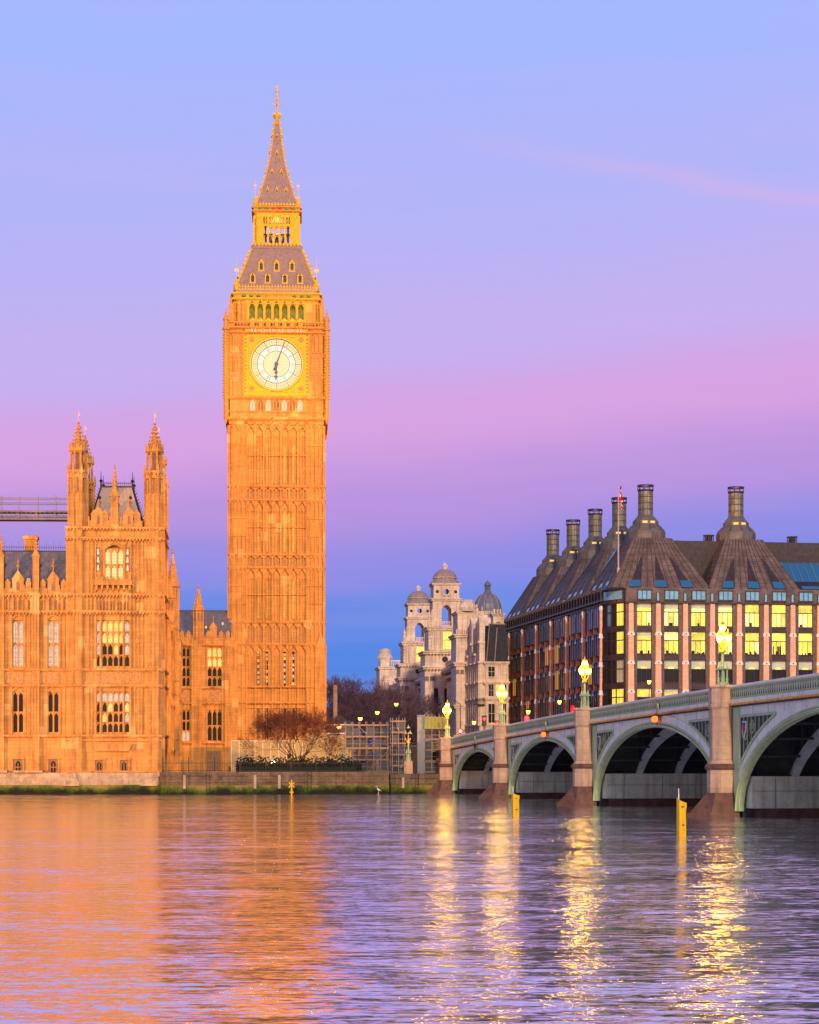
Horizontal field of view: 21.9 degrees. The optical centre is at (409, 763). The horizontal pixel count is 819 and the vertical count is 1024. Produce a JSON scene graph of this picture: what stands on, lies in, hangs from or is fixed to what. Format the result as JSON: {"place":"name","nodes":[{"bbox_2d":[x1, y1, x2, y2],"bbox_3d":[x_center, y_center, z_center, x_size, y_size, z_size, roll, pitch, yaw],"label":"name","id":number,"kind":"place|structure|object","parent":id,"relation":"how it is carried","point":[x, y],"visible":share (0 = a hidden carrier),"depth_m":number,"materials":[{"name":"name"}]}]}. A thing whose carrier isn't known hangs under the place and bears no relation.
{"place":"outdoors","nodes":[
{"label":"outdoors","id":0,"kind":"place"},
{"bbox_2d":[303,735,350,764],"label":"site wall","id":1,"kind":"structure","parent":0,"point":[315,754],"depth_m":292.09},
{"bbox_2d":[327,685,352,734],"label":"lodge","id":2,"kind":"structure","parent":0,"point":[342,718],"depth_m":318.17,"materials":[{"name":"stone"}]},
{"bbox_2d":[0,793,818,1023],"bbox_3d":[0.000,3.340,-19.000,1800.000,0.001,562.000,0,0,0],"label":"river","id":3,"kind":"structure","parent":0,"point":[412,908],"depth_m":47.51,"materials":[{"name":"purple liquid"}]},
{"bbox_2d":[511,792,519,816],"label":"marker pile","id":4,"kind":"object","parent":3,"relation":"in","point":[515,798],"visible":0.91,"depth_m":132.94,"materials":[{"name":"yellow paint"}]},
{"bbox_2d":[425,673,818,816],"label":"road bridge","id":5,"kind":"structure","parent":3,"relation":"in","point":[750,749],"depth_m":165.24,"materials":[{"name":"grey paint"}]},
{"bbox_2d":[443,700,450,736],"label":"bridge lamp","id":6,"kind":"object","parent":5,"relation":"on","point":[447,732],"visible":1,"depth_m":238.62,"materials":[{"name":"gold metal"}]},
{"bbox_2d":[497,683,506,723],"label":"bridge lamp","id":7,"kind":"object","parent":5,"relation":"on","point":[502,693],"visible":1,"depth_m":207.01,"materials":[{"name":"gold metal"}]},
{"bbox_2d":[579,657,590,707],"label":"bridge lamp","id":8,"kind":"object","parent":5,"relation":"on","point":[584,694],"visible":1,"depth_m":172.39,"materials":[{"name":"gold metal"}]},
{"bbox_2d":[715,619,730,684],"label":"bridge lamp","id":9,"kind":"object","parent":5,"relation":"on","point":[720,640],"visible":1,"depth_m":134.85,"materials":[{"name":"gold metal"}]},
{"bbox_2d":[676,788,686,836],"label":"marker pile","id":10,"kind":"object","parent":3,"relation":"in","point":[681,817],"visible":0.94,"depth_m":96.92,"materials":[{"name":"yellow paint"}]},
{"bbox_2d":[0,0,818,744],"label":"sky","id":11,"kind":"structure","parent":0,"point":[564,250],"materials":[{"name":"blue"}]},
{"bbox_2d":[389,772,438,773],"bbox_3d":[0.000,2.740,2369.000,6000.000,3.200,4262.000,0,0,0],"label":"ground","id":12,"kind":"structure","parent":0,"point":[413,773],"depth_m":247.82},
{"bbox_2d":[0,411,237,793],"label":"palace","id":13,"kind":"structure","parent":12,"relation":"on","point":[118,671],"depth_m":235.67,"materials":[{"name":"stone"}]},
{"bbox_2d":[13,692,23,732],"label":"window","id":14,"kind":"structure","parent":13,"relation":"in","point":[18,697],"depth_m":235.77,"materials":[{"name":"black glass"}]},
{"bbox_2d":[13,620,23,666],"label":"window","id":15,"kind":"structure","parent":13,"relation":"in","point":[18,625],"depth_m":235.77,"materials":[{"name":"white glass"}]},
{"bbox_2d":[0,495,95,521],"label":"scaffold walkway","id":16,"kind":"structure","parent":13,"relation":"attached to","point":[34,518],"depth_m":262.20,"materials":[{"name":"silver metal"}]},
{"bbox_2d":[48,692,58,732],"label":"window","id":17,"kind":"structure","parent":13,"relation":"in","point":[53,697],"depth_m":236.11,"materials":[{"name":"black glass"}]},
{"bbox_2d":[48,620,58,666],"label":"window","id":18,"kind":"structure","parent":13,"relation":"in","point":[53,625],"depth_m":236.11,"materials":[{"name":"white glass"}]},
{"bbox_2d":[96,620,128,666],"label":"window","id":19,"kind":"structure","parent":13,"relation":"in","point":[111,630],"depth_m":235.88,"materials":[{"name":"yellow glass"}]},
{"bbox_2d":[96,692,128,732],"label":"window","id":20,"kind":"structure","parent":13,"relation":"in","point":[111,702],"depth_m":235.88,"materials":[{"name":"yellow glass"}]},
{"bbox_2d":[105,548,122,579],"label":"window","id":21,"kind":"structure","parent":13,"relation":"in","point":[113,556],"depth_m":235.88,"materials":[{"name":"yellow glass"}]},
{"bbox_2d":[182,647,189,685],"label":"window","id":22,"kind":"structure","parent":13,"relation":"in","point":[185,650],"depth_m":296.23,"materials":[{"name":"black glass"}]},
{"bbox_2d":[182,710,189,740],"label":"window","id":23,"kind":"structure","parent":13,"relation":"in","point":[185,713],"depth_m":296.23,"materials":[{"name":"black glass"}]},
{"bbox_2d":[207,647,221,685],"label":"window","id":24,"kind":"structure","parent":13,"relation":"in","point":[214,654],"depth_m":296.52,"materials":[{"name":"yellow glass"}]},
{"bbox_2d":[207,710,221,740],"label":"window","id":25,"kind":"structure","parent":13,"relation":"in","point":[214,717],"depth_m":296.52,"materials":[{"name":"black glass"}]},
{"bbox_2d":[231,740,302,771],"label":"site hoarding","id":26,"kind":"object","parent":12,"relation":"on","point":[236,752],"visible":0.56,"depth_m":286.15,"materials":[{"name":"wood"}]},
{"bbox_2d":[158,770,388,793],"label":"embankment wall","id":27,"kind":"structure","parent":12,"relation":"on","point":[307,782],"depth_m":234.67,"materials":[{"name":"stone"}]},
{"bbox_2d":[162,757,366,771],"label":"iron fence","id":28,"kind":"object","parent":27,"relation":"on","point":[263,770],"visible":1,"depth_m":235.50,"materials":[{"name":"grey"}]},
{"bbox_2d":[222,86,329,739],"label":"clock tower","id":29,"kind":"structure","parent":12,"relation":"on","point":[276,363],"depth_m":300.17,"materials":[{"name":"stone"}]},
{"bbox_2d":[256,648,259,685],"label":"slit window","id":30,"kind":"structure","parent":29,"relation":"in","point":[257,651],"depth_m":300.16,"materials":[{"name":"beige glass"}]},
{"bbox_2d":[265,648,268,685],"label":"slit window","id":31,"kind":"structure","parent":29,"relation":"in","point":[266,651],"depth_m":300.23,"materials":[{"name":"black glass"}]},
{"bbox_2d":[282,648,286,685],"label":"slit window","id":32,"kind":"structure","parent":29,"relation":"in","point":[284,651],"depth_m":300.30,"materials":[{"name":"black glass"}]},
{"bbox_2d":[291,648,294,685],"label":"slit window","id":33,"kind":"structure","parent":29,"relation":"in","point":[292,651],"depth_m":300.38,"materials":[{"name":"beige glass"}]},
{"bbox_2d":[292,444,294,483],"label":"slit window","id":34,"kind":"structure","parent":29,"relation":"in","point":[293,447],"depth_m":300.23,"materials":[{"name":"stone"}]},
{"bbox_2d":[292,510,294,551],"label":"slit window","id":35,"kind":"structure","parent":29,"relation":"in","point":[293,513],"depth_m":300.23,"materials":[{"name":"stone"}]},
{"bbox_2d":[292,578,294,618],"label":"slit window","id":36,"kind":"structure","parent":29,"relation":"in","point":[293,581],"depth_m":300.23,"materials":[{"name":"stone"}]},
{"bbox_2d":[235,703,346,762],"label":"bare tree","id":37,"kind":"object","parent":12,"relation":"on","point":[315,723],"visible":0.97,"depth_m":251.11,"materials":[{"name":"brown plant"}]},
{"bbox_2d":[235,753,360,771],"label":"hedge","id":38,"kind":"object","parent":12,"relation":"on","point":[330,764],"visible":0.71,"depth_m":239.08,"materials":[{"name":"green plant"}]},
{"bbox_2d":[315,736,356,761],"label":"bare shrub","id":39,"kind":"object","parent":12,"relation":"on","point":[332,741],"visible":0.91,"depth_m":246.63,"materials":[{"name":"brown plant"}]},
{"bbox_2d":[326,676,386,739],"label":"bare tree","id":40,"kind":"object","parent":12,"relation":"on","point":[350,697],"visible":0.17,"depth_m":350.27,"materials":[{"name":"brown plant"}]},
{"bbox_2d":[327,689,387,744],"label":"bare tree","id":41,"kind":"object","parent":12,"relation":"on","point":[361,699],"visible":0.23,"depth_m":343.32,"materials":[{"name":"brown plant"}]},
{"bbox_2d":[326,674,393,730],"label":"bare tree","id":42,"kind":"object","parent":12,"relation":"on","point":[329,688],"visible":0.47,"depth_m":335.54,"materials":[{"name":"brown plant"}]},
{"bbox_2d":[326,698,395,743],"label":"bare tree","id":43,"kind":"object","parent":12,"relation":"on","point":[355,711],"visible":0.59,"depth_m":330.59,"materials":[{"name":"brown plant"}]},
{"bbox_2d":[343,722,388,771],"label":"scaffold tower","id":44,"kind":"structure","parent":12,"relation":"on","point":[372,732],"depth_m":241.66,"materials":[{"name":"silver metal"}]},
{"bbox_2d":[328,677,419,744],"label":"bare tree","id":45,"kind":"object","parent":12,"relation":"on","point":[387,700],"visible":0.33,"depth_m":354.15,"materials":[{"name":"brown plant"}]},
{"bbox_2d":[326,686,434,744],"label":"bare tree","id":46,"kind":"object","parent":12,"relation":"on","point":[400,703],"visible":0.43,"depth_m":352.72,"materials":[{"name":"brown plant"}]},
{"bbox_2d":[352,745,416,771],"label":"street wall","id":47,"kind":"structure","parent":12,"relation":"on","point":[413,753],"depth_m":304.92,"materials":[{"name":"brick"}]},
{"bbox_2d":[389,718,405,773],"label":"scaffold tower","id":48,"kind":"structure","parent":12,"relation":"on","point":[400,728],"depth_m":239.74,"materials":[{"name":"silver metal"}]},
{"bbox_2d":[404,725,412,773],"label":"bridge lamp","id":49,"kind":"object","parent":12,"relation":"on","point":[408,763],"visible":0.99,"depth_m":242.59,"materials":[{"name":"gold metal"}]},
{"bbox_2d":[370,682,448,744],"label":"bare tree","id":50,"kind":"object","parent":12,"relation":"on","point":[404,694],"visible":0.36,"depth_m":370.13,"materials":[{"name":"brown plant"}]},
{"bbox_2d":[387,713,438,744],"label":"bare tree","id":51,"kind":"object","parent":12,"relation":"on","point":[411,730],"visible":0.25,"depth_m":362.44,"materials":[{"name":"brown plant"}]},
{"bbox_2d":[389,773,438,792],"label":"embankment wall","id":52,"kind":"structure","parent":12,"relation":"on","point":[412,783],"depth_m":238.31,"materials":[{"name":"stone"}]},
{"bbox_2d":[417,715,424,773],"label":"grey hoarding","id":53,"kind":"object","parent":12,"relation":"on","point":[420,745],"visible":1,"depth_m":242.95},
{"bbox_2d":[374,562,488,744],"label":"government offices","id":54,"kind":"structure","parent":12,"relation":"on","point":[433,659],"depth_m":378.88,"materials":[{"name":"stone"}]},
{"bbox_2d":[443,632,450,648],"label":"lit window","id":55,"kind":"structure","parent":54,"relation":"in","point":[446,642],"depth_m":378.42,"materials":[{"name":"glass"}]},
{"bbox_2d":[423,714,446,772],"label":"scaffold tower","id":56,"kind":"structure","parent":12,"relation":"on","point":[435,723],"depth_m":243.15,"materials":[{"name":"silver metal"}]},
{"bbox_2d":[465,607,509,733],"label":"corner house","id":57,"kind":"structure","parent":12,"relation":"on","point":[487,664],"depth_m":335.84,"materials":[{"name":"stone"}]},
{"bbox_2d":[488,703,494,723],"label":"window","id":58,"kind":"structure","parent":57,"relation":"in","point":[491,706],"depth_m":335.09,"materials":[{"name":"black"}]},
{"bbox_2d":[474,579,502,622],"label":"domed building","id":59,"kind":"structure","parent":12,"relation":"on","point":[487,600],"depth_m":397.98,"materials":[{"name":"stone"}]},
{"bbox_2d":[504,484,818,723],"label":"office block","id":60,"kind":"structure","parent":12,"relation":"on","point":[657,608],"depth_m":289.59,"materials":[{"name":"brown metal"}]},
{"bbox_2d":[530,625,534,645],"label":"side window","id":61,"kind":"structure","parent":60,"relation":"in","point":[532,630],"depth_m":330.95,"materials":[{"name":"blue glass"}]},
{"bbox_2d":[560,616,564,637],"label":"side window","id":62,"kind":"structure","parent":60,"relation":"in","point":[562,619],"depth_m":311.05,"materials":[{"name":"blue glass"}]},
{"bbox_2d":[560,642,564,663],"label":"side window","id":63,"kind":"structure","parent":60,"relation":"in","point":[562,649],"depth_m":311.05,"materials":[{"name":"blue glass"}]},
{"bbox_2d":[560,669,569,689],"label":"side window","id":64,"kind":"structure","parent":60,"relation":"in","point":[562,675],"depth_m":311.05,"materials":[{"name":"black glass"}]},
{"bbox_2d":[570,613,575,634],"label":"side window","id":65,"kind":"structure","parent":60,"relation":"in","point":[572,616],"depth_m":304.33,"materials":[{"name":"blue glass"}]},
{"bbox_2d":[570,667,575,687],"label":"side window","id":66,"kind":"structure","parent":60,"relation":"in","point":[572,669],"depth_m":304.44,"materials":[{"name":"blue glass"}]},
{"bbox_2d":[570,640,580,661],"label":"side window","id":67,"kind":"structure","parent":60,"relation":"in","point":[572,643],"depth_m":304.51,"materials":[{"name":"blue glass"}]},
{"bbox_2d":[576,612,580,633],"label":"side window","id":68,"kind":"structure","parent":60,"relation":"in","point":[578,615],"depth_m":301.11,"materials":[{"name":"blue glass"}]},
{"bbox_2d":[576,638,586,659],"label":"side window","id":69,"kind":"structure","parent":60,"relation":"in","point":[578,645],"depth_m":301.11,"materials":[{"name":"blue glass"}]},
{"bbox_2d":[587,608,592,630],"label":"side window","id":70,"kind":"structure","parent":60,"relation":"in","point":[589,611],"depth_m":294.50,"materials":[{"name":"blue glass"}]},
{"bbox_2d":[587,635,592,657],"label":"side window","id":71,"kind":"structure","parent":60,"relation":"in","point":[589,638],"depth_m":294.50,"materials":[{"name":"blue glass"}]},
{"bbox_2d":[593,606,598,629],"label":"side window","id":72,"kind":"structure","parent":60,"relation":"in","point":[596,609],"depth_m":291.14,"materials":[{"name":"blue glass"}]},
{"bbox_2d":[593,634,598,656],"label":"side window","id":73,"kind":"structure","parent":60,"relation":"in","point":[595,637],"depth_m":291.28,"materials":[{"name":"blue glass"}]},
{"bbox_2d":[593,662,598,684],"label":"side window","id":74,"kind":"structure","parent":60,"relation":"in","point":[595,665],"depth_m":291.14,"materials":[{"name":"blue glass"}]},
{"bbox_2d":[603,585,621,600],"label":"corner dormer window","id":75,"kind":"structure","parent":60,"relation":"in","point":[613,595],"depth_m":287.25,"materials":[{"name":"blue glass"}]},
{"bbox_2d":[603,603,622,626],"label":"corner window","id":76,"kind":"structure","parent":60,"relation":"in","point":[619,606],"depth_m":287.25,"materials":[{"name":"yellow glass"}]},
{"bbox_2d":[603,632,622,654],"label":"corner window","id":77,"kind":"structure","parent":60,"relation":"in","point":[619,634],"depth_m":287.18,"materials":[{"name":"yellow"}]},
{"bbox_2d":[603,660,622,682],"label":"corner window","id":78,"kind":"structure","parent":60,"relation":"in","point":[619,662],"depth_m":287.32,"materials":[{"name":"black"}]},
{"bbox_2d":[603,689,622,705],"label":"corner window","id":79,"kind":"structure","parent":60,"relation":"in","point":[619,691],"depth_m":287.32,"materials":[{"name":"yellow glass"}]},
{"bbox_2d":[617,478,619,572],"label":"flagpole","id":80,"kind":"object","parent":60,"relation":"on","point":[618,568],"visible":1,"depth_m":286.91,"materials":[{"name":"metal"}]},
{"bbox_2d":[637,603,651,625],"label":"window","id":81,"kind":"structure","parent":60,"relation":"in","point":[644,610],"depth_m":285.99,"materials":[{"name":"yellow glass"}]},
{"bbox_2d":[637,632,651,653],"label":"window","id":82,"kind":"structure","parent":60,"relation":"in","point":[644,639],"depth_m":285.99,"materials":[{"name":"yellow glass"}]},
{"bbox_2d":[637,659,651,682],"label":"window","id":83,"kind":"structure","parent":60,"relation":"in","point":[644,667],"depth_m":285.99,"materials":[{"name":"black glass"}]},
{"bbox_2d":[637,689,651,699],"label":"window","id":84,"kind":"structure","parent":60,"relation":"in","point":[641,693],"depth_m":285.99,"materials":[{"name":"yellow glass"}]},
{"bbox_2d":[637,589,651,599],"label":"dormer window","id":85,"kind":"structure","parent":60,"relation":"in","point":[642,594],"depth_m":285.64,"materials":[{"name":"blue glass"}]},
{"bbox_2d":[664,603,678,626],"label":"window","id":86,"kind":"structure","parent":60,"relation":"in","point":[671,611],"depth_m":286.62,"materials":[{"name":"yellow"}]},
{"bbox_2d":[664,632,678,653],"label":"window","id":87,"kind":"structure","parent":60,"relation":"in","point":[671,639],"depth_m":286.62,"materials":[{"name":"yellow glass"}]},
{"bbox_2d":[664,660,678,682],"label":"window","id":88,"kind":"structure","parent":60,"relation":"in","point":[671,668],"depth_m":286.62,"materials":[{"name":"black glass"}]},
{"bbox_2d":[664,590,678,600],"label":"dormer window","id":89,"kind":"structure","parent":60,"relation":"in","point":[670,595],"depth_m":286.27,"materials":[{"name":"blue glass"}]},
{"bbox_2d":[691,604,705,626],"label":"window","id":90,"kind":"structure","parent":60,"relation":"in","point":[698,611],"depth_m":287.18,"materials":[{"name":"yellow glass"}]},
{"bbox_2d":[691,631,705,654],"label":"window","id":91,"kind":"structure","parent":60,"relation":"in","point":[698,640],"depth_m":287.18,"materials":[{"name":"yellow glass"}]},
{"bbox_2d":[691,661,705,682],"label":"window","id":92,"kind":"structure","parent":60,"relation":"in","point":[698,668],"depth_m":287.18,"materials":[{"name":"black glass"}]},
{"bbox_2d":[691,590,705,600],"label":"dormer window","id":93,"kind":"structure","parent":60,"relation":"in","point":[697,595],"depth_m":286.90,"materials":[{"name":"blue glass"}]},
{"bbox_2d":[718,604,732,626],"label":"window","id":94,"kind":"structure","parent":60,"relation":"in","point":[725,611],"depth_m":287.81,"materials":[{"name":"yellow glass"}]},
{"bbox_2d":[718,631,732,654],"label":"window","id":95,"kind":"structure","parent":60,"relation":"in","point":[729,650],"depth_m":287.81,"materials":[{"name":"yellow glass"}]},
{"bbox_2d":[718,661,732,682],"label":"window","id":96,"kind":"structure","parent":60,"relation":"in","point":[730,663],"depth_m":287.88,"materials":[{"name":"black"}]},
{"bbox_2d":[718,590,732,600],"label":"dormer window","id":97,"kind":"structure","parent":60,"relation":"in","point":[724,595],"depth_m":287.46,"materials":[{"name":"blue glass"}]},
{"bbox_2d":[745,604,758,626],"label":"window","id":98,"kind":"structure","parent":60,"relation":"in","point":[751,611],"depth_m":288.45,"materials":[{"name":"yellow glass"}]},
{"bbox_2d":[745,633,758,654],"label":"window","id":99,"kind":"structure","parent":60,"relation":"in","point":[751,639],"depth_m":288.45,"materials":[{"name":"yellow glass"}]},
{"bbox_2d":[745,661,758,682],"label":"window","id":100,"kind":"structure","parent":60,"relation":"in","point":[751,667],"depth_m":288.45,"materials":[{"name":"black glass"}]},
{"bbox_2d":[745,591,759,601],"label":"dormer window","id":101,"kind":"structure","parent":60,"relation":"in","point":[751,596],"depth_m":288.09,"materials":[{"name":"blue glass"}]},
{"bbox_2d":[772,605,785,627],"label":"window","id":102,"kind":"structure","parent":60,"relation":"in","point":[778,611],"depth_m":289.08,"materials":[{"name":"yellow glass"}]},
{"bbox_2d":[772,632,785,654],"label":"window","id":103,"kind":"structure","parent":60,"relation":"in","point":[778,639],"depth_m":289.08,"materials":[{"name":"yellow glass"}]},
{"bbox_2d":[772,660,785,678],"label":"window","id":104,"kind":"structure","parent":60,"relation":"in","point":[778,667],"depth_m":289.08,"materials":[{"name":"beige glass"}]},
{"bbox_2d":[772,591,786,601],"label":"dormer window","id":105,"kind":"structure","parent":60,"relation":"in","point":[777,596],"depth_m":288.66,"materials":[{"name":"blue glass"}]},
{"bbox_2d":[799,605,812,627],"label":"window","id":106,"kind":"structure","parent":60,"relation":"in","point":[805,611],"depth_m":289.65,"materials":[{"name":"yellow glass"}]},
{"bbox_2d":[799,632,812,655],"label":"window","id":107,"kind":"structure","parent":60,"relation":"in","point":[805,640],"depth_m":289.65,"materials":[{"name":"yellow glass"}]},
{"bbox_2d":[799,662,812,674],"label":"window","id":108,"kind":"structure","parent":60,"relation":"in","point":[805,668],"depth_m":289.65,"materials":[{"name":"beige glass"}]},
{"bbox_2d":[799,591,812,601],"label":"dormer window","id":109,"kind":"structure","parent":60,"relation":"in","point":[803,596],"depth_m":289.29,"materials":[{"name":"blue glass"}]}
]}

